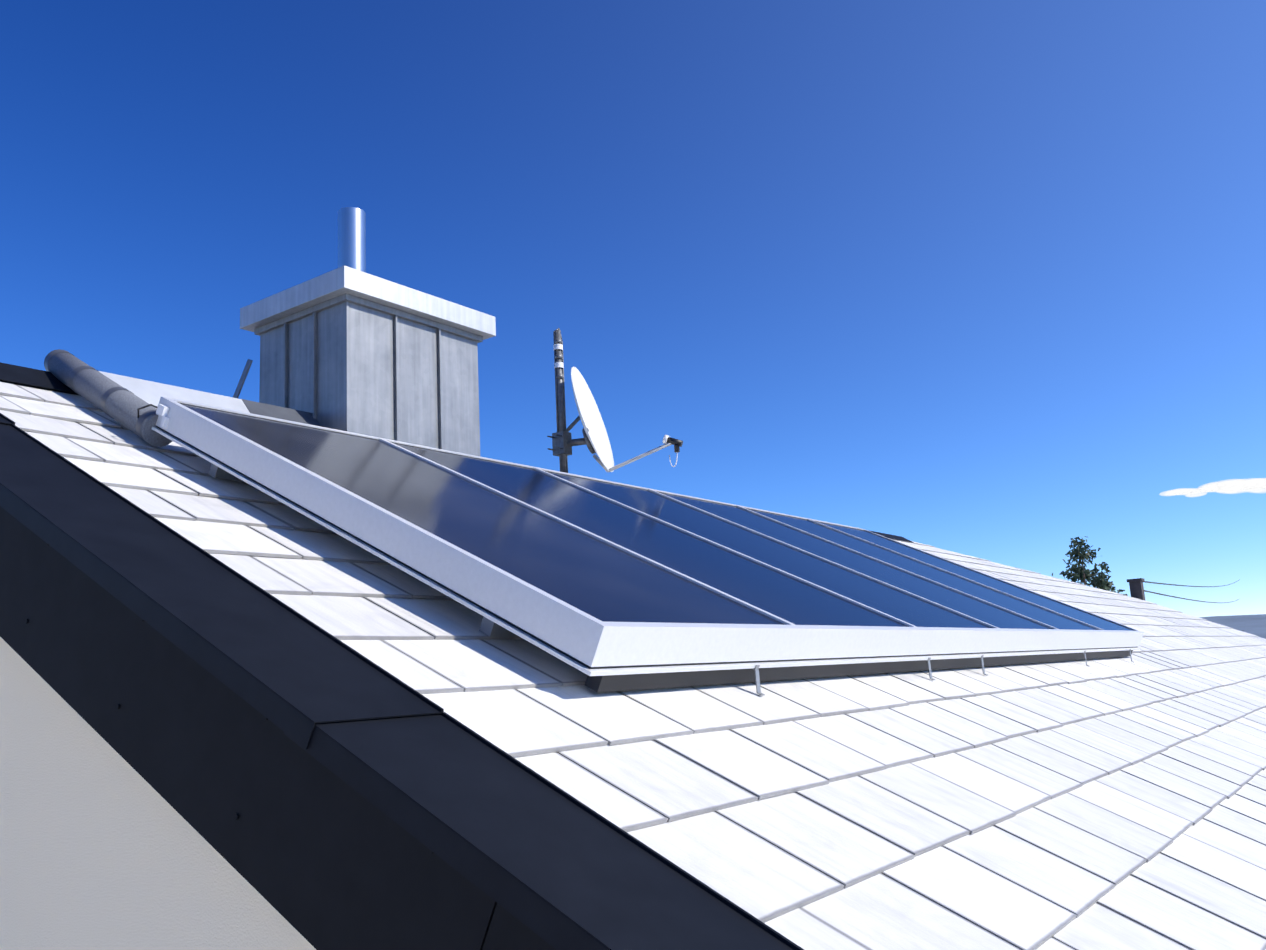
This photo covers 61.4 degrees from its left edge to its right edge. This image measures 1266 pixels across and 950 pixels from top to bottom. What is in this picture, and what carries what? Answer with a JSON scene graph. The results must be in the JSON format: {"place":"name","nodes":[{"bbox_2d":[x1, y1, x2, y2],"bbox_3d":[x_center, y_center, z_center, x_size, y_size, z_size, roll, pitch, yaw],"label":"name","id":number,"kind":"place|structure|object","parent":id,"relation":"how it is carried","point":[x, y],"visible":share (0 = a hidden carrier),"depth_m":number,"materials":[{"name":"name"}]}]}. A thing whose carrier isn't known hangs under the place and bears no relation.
{"place":"outdoors","nodes":[
{"label":"outdoors","id":0,"kind":"place"},
{"bbox_2d":[553,328,567,472],"bbox_3d":[-0.453,-0.396,6.672,0.054,1.099,0.056,-11,-13,35],"label":"dish mast","id":1,"kind":"object","parent":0,"point":[560,400],"visible":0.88,"depth_m":6.68,"materials":[{"name":"grey metal"}]},
{"bbox_2d":[553,344,563,368],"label":"reflective tape bands","id":2,"kind":"object","parent":1,"relation":"attached to","point":[558,346],"visible":0.81,"depth_m":6.72,"materials":[{"name":"white plastic"}]},
{"bbox_2d":[547,416,595,455],"bbox_3d":[-0.380,-0.247,6.610,0.287,0.257,0.171,-5,-11,11],"label":"dish bracket","id":3,"kind":"object","parent":1,"relation":"attached to","point":[563,442],"visible":0.88,"depth_m":6.59,"materials":[{"name":"grey metal"}]},
{"bbox_2d":[571,367,613,471],"bbox_3d":[-0.249,-0.345,6.599,0.185,0.677,0.638,-4,-11,7],"label":"satellite dish","id":4,"kind":"object","parent":3,"relation":"attached to","point":[590,417],"visible":0.98,"depth_m":6.73,"materials":[{"name":"white metal"}]},
{"bbox_2d":[593,443,671,471],"bbox_3d":[0.005,-0.109,6.498,0.517,0.161,0.022,-5,-11,12],"label":"lnb arm","id":5,"kind":"object","parent":4,"relation":"attached to","point":[596,458],"visible":0.83,"depth_m":6.49},
{"bbox_2d":[667,437,682,452],"bbox_3d":[0.255,-0.186,6.453,0.097,0.098,0.070,-11,-13,35],"label":"lnb","id":6,"kind":"object","parent":5,"relation":"attached to","point":[677,443],"visible":1,"depth_m":6.44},
{"bbox_2d":[663,435,677,466],"bbox_3d":[0.219,-0.147,6.446,0.086,0.205,0.059,-11,-13,35],"label":"lnb feed cable","id":7,"kind":"object","parent":6,"relation":"hanging from","point":[665,437],"visible":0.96,"depth_m":6.45,"materials":[{"name":"white plastic"}]},
{"bbox_2d":[0,381,1265,949],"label":"roof tiles","id":8,"kind":"object","parent":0,"point":[1114,803],"visible":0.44,"depth_m":2.51,"materials":[{"name":"white tile"}]},
{"bbox_2d":[0,0,1265,616],"label":"sky","id":9,"kind":"structure","parent":0,"point":[983,279],"materials":[{"name":"blue"}]},
{"bbox_2d":[1161,478,1265,496],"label":"cloud","id":10,"kind":"structure","parent":0,"point":[1253,485],"depth_m":5260.15,"materials":[{"name":"white"}]},
{"bbox_2d":[1199,614,1265,638],"bbox_3d":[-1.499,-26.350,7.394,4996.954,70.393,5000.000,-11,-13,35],"label":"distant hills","id":11,"kind":"structure","parent":0,"point":[1253,624],"depth_m":2046.61,"materials":[{"name":"blue"}]},
{"label":"ground","id":12,"kind":"structure","parent":0,"visible":0},
{"bbox_2d":[0,637,315,949],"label":"house walls","id":13,"kind":"structure","parent":12,"relation":"on","point":[104,845],"depth_m":2.29,"materials":[{"name":"white paint"}]},
{"bbox_3d":[5.030,1.641,8.859,6.350,0.110,18.148,21,6,37],"label":"roof","id":14,"kind":"object","parent":13,"relation":"on","visible":0},
{"bbox_2d":[0,362,77,394],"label":"dark ridge","id":15,"kind":"structure","parent":14,"relation":"on","point":[26,376],"depth_m":3.98,"materials":[{"name":"black metal"}]},
{"bbox_2d":[44,349,171,446],"bbox_3d":[-1.911,-0.293,3.857,1.040,0.118,0.205,21,6,37],"label":"insulated pipe","id":16,"kind":"object","parent":14,"relation":"on","point":[92,385],"visible":0.77,"depth_m":3.75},
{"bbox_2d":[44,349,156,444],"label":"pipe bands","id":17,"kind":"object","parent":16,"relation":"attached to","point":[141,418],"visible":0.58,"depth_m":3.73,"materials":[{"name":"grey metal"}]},
{"bbox_2d":[99,371,249,412],"bbox_3d":[-1.995,-0.290,4.496,0.420,0.153,0.670,-11,-13,35],"label":"ridge flashing","id":18,"kind":"object","parent":14,"relation":"on","point":[150,392],"visible":0.29,"depth_m":4.42,"materials":[{"name":"metal"}]},
{"bbox_2d":[0,506,555,949],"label":"barge board","id":19,"kind":"object","parent":14,"relation":"attached to","point":[313,852],"visible":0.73,"depth_m":1.84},
{"bbox_2d":[233,265,495,455],"bbox_3d":[-1.393,-0.234,5.473,1.153,1.231,1.065,-11,-13,35],"label":"chimney","id":20,"kind":"object","parent":14,"relation":"on","point":[346,348],"visible":0.6,"depth_m":5.17,"materials":[{"name":"grey metal"}]},
{"bbox_2d":[242,399,321,426],"bbox_3d":[-1.682,-0.227,4.913,0.424,0.155,0.377,-11,-13,35],"label":"chimney flashing","id":21,"kind":"object","parent":20,"relation":"attached to","point":[273,411],"visible":0.29,"depth_m":4.85,"materials":[{"name":"grey metal"}]},
{"bbox_2d":[338,207,365,272],"bbox_3d":[-1.450,-1.111,5.495,0.170,0.515,0.170,-11,-13,35],"label":"flue pipe","id":22,"kind":"object","parent":20,"relation":"on","point":[351,237],"visible":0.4,"depth_m":5.46,"materials":[{"name":"silver metal"}]},
{"bbox_2d":[0,413,803,949],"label":"verge strip","id":23,"kind":"object","parent":14,"relation":"on","point":[548,861],"visible":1,"depth_m":1.76,"materials":[{"name":"black metal"}]},
{"bbox_2d":[209,463,1132,695],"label":"mounting brackets","id":24,"kind":"object","parent":14,"relation":"on","point":[489,628],"visible":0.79,"depth_m":2.84,"materials":[{"name":"silver metal"}]},
{"bbox_2d":[152,396,1143,675],"bbox_3d":[0.793,0.411,5.058,2.024,0.111,5.450,21,6,37],"label":"solar collector","id":25,"kind":"object","parent":24,"relation":"on","point":[590,576],"visible":0.94,"depth_m":3.40,"materials":[{"name":"glass"}]},
{"bbox_2d":[137,404,157,417],"bbox_3d":[-1.594,-0.203,3.486,0.105,0.074,0.038,21,6,37],"label":"sensor cable","id":26,"kind":"object","parent":25,"relation":"attached to","point":[138,409],"visible":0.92,"depth_m":3.47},
{"bbox_2d":[156,404,169,427],"bbox_3d":[-1.526,-0.191,3.456,0.055,0.065,0.020,21,6,37],"label":"sensor box","id":27,"kind":"object","parent":25,"relation":"attached to","point":[163,410],"visible":0.93,"depth_m":3.45,"materials":[{"name":"white plastic"}]},
{"bbox_2d":[585,650,1132,692],"bbox_3d":[1.500,0.774,4.511,0.040,0.056,5.330,21,6,37],"label":"panel base rail","id":28,"kind":"object","parent":25,"relation":"attached to","point":[609,683],"visible":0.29,"depth_m":3.13,"materials":[{"name":"grey metal"}]},
{"bbox_2d":[868,530,913,542],"bbox_3d":[0.818,0.286,8.248,0.300,0.075,6.296,-11,-13,35],"label":"ridge capping","id":29,"kind":"object","parent":14,"relation":"on","point":[890,536],"visible":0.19,"depth_m":10.39,"materials":[{"name":"grey metal"}]},
{"bbox_2d":[1127,578,1144,599],"bbox_3d":[6.576,1.626,13.864,0.180,0.545,0.180,-11,-13,35],"label":"chimney","id":30,"kind":"object","parent":14,"relation":"attached to","point":[1136,588],"visible":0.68,"depth_m":13.83,"materials":[{"name":"grey metal"}]},
{"bbox_2d":[1143,579,1243,630],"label":"overhead wires","id":31,"kind":"object","parent":30,"relation":"attached to","point":[1183,585],"visible":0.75,"depth_m":21.44,"materials":[{"name":"black"}]},
{"bbox_2d":[1052,536,1115,591],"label":"eucalyptus","id":32,"kind":"object","parent":12,"relation":"on","point":[1078,569],"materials":[{"name":"green plant"}]},
{"bbox_2d":[1086,569,1127,594],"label":"eucalyptus","id":33,"kind":"object","parent":12,"relation":"on","point":[1107,584],"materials":[{"name":"green plant"}]}
]}

